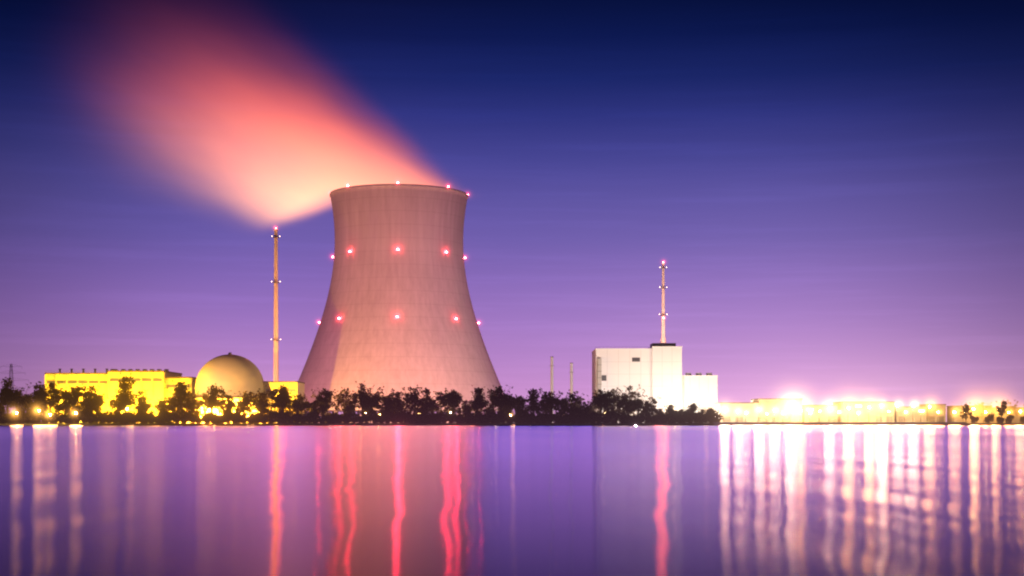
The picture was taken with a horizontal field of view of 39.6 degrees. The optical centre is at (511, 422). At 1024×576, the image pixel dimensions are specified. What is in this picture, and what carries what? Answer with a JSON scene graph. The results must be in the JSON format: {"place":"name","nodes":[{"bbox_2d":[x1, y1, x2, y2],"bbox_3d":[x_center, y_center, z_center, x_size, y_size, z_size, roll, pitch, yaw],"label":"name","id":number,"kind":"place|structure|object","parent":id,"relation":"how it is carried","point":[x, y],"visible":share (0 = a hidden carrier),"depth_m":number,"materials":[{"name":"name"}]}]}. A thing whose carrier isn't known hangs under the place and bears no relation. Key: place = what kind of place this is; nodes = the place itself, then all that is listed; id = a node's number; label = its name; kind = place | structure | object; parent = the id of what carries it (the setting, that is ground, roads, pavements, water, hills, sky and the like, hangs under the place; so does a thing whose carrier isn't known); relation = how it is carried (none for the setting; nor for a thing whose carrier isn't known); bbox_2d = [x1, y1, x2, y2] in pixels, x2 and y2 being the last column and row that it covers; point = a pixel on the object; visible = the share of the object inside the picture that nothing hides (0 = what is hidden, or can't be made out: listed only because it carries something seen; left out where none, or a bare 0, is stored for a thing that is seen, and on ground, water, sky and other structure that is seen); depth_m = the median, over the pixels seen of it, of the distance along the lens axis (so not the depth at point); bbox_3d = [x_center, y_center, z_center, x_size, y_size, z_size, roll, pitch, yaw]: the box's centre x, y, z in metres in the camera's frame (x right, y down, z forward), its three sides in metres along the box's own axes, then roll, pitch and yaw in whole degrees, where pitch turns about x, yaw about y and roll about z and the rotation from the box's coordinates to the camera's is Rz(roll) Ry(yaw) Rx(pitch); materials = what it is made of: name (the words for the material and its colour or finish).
{"place":"outdoors","nodes":[
{"label":"outdoors","id":0,"kind":"place"},
{"bbox_2d":[0,425,1023,575],"bbox_3d":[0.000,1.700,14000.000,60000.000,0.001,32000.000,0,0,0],"label":"lake water","id":1,"kind":"structure","parent":0,"point":[511,500],"depth_m":30.96,"materials":[{"name":"purple liquid"}]},
{"bbox_2d":[0,422,1023,424],"bbox_3d":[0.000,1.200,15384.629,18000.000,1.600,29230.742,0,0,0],"label":"ground","id":2,"kind":"structure","parent":0,"point":[576,423],"depth_m":815.33,"materials":[{"name":"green plant"}]},
{"bbox_2d":[1,364,25,411],"bbox_3d":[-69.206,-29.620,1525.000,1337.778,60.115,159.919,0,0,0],"label":"transmission pylons","id":3,"kind":"object","parent":2,"relation":"on","point":[12,375],"visible":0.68,"depth_m":1449.95,"materials":[{"name":"silver metal"}]},
{"bbox_2d":[45,369,304,422],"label":"building","id":4,"kind":"structure","parent":2,"relation":"on","point":[154,383],"depth_m":895.00,"materials":[{"name":"yellow concrete"}]},
{"bbox_2d":[180,352,272,422],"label":"reactor dome","id":5,"kind":"structure","parent":2,"relation":"on","point":[235,374],"depth_m":883.94,"materials":[{"name":"beige concrete"}]},
{"bbox_2d":[271,229,280,380],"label":"chimney","id":6,"kind":"object","parent":2,"relation":"on","point":[276,356],"visible":0.84,"depth_m":923.80,"materials":[{"name":"concrete"}]},
{"bbox_2d":[298,184,514,422],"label":"cooling tower","id":7,"kind":"structure","parent":2,"relation":"on","point":[416,284],"depth_m":955.11,"materials":[{"name":"concrete"}]},
{"bbox_2d":[318,182,478,324],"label":"warning lights","id":8,"kind":"object","parent":7,"relation":"on","point":[397,251],"visible":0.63,"depth_m":964.84,"materials":[{"name":"red metal"}]},
{"bbox_2d":[0,372,1023,422],"bbox_3d":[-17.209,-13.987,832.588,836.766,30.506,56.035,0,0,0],"label":"shore trees","id":9,"kind":"object","parent":2,"relation":"on","point":[183,406],"visible":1,"depth_m":822.75,"materials":[{"name":"green plant"}]},
{"bbox_2d":[17,406,1021,422],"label":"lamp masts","id":10,"kind":"object","parent":2,"relation":"on","point":[758,416],"visible":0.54,"depth_m":849.89,"materials":[{"name":"grey metal"}]},
{"bbox_2d":[550,356,572,422],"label":"poles","id":11,"kind":"object","parent":2,"relation":"on","point":[571,379],"visible":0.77,"depth_m":969.16,"materials":[{"name":"silver metal"}]},
{"bbox_2d":[592,343,717,422],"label":"reactor block","id":12,"kind":"structure","parent":2,"relation":"on","point":[654,370],"depth_m":950.00,"materials":[{"name":"white concrete"}]},
{"bbox_2d":[659,263,666,342],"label":"chimney","id":13,"kind":"object","parent":12,"relation":"on","point":[663,338],"visible":0.99,"depth_m":964.10,"materials":[{"name":"concrete"}]},
{"bbox_2d":[713,422,965,424],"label":"quay wall","id":14,"kind":"structure","parent":2,"relation":"on","point":[839,423],"depth_m":805.89,"materials":[{"name":"concrete"}]},
{"bbox_2d":[714,398,1023,422],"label":"yard shed","id":15,"kind":"object","parent":2,"relation":"on","point":[873,412],"visible":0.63,"depth_m":878.00,"materials":[{"name":"grey"}]},
{"bbox_2d":[0,0,1023,421],"label":"sky","id":16,"kind":"structure","parent":0,"point":[829,194],"materials":[{"name":"purple"}]}
]}

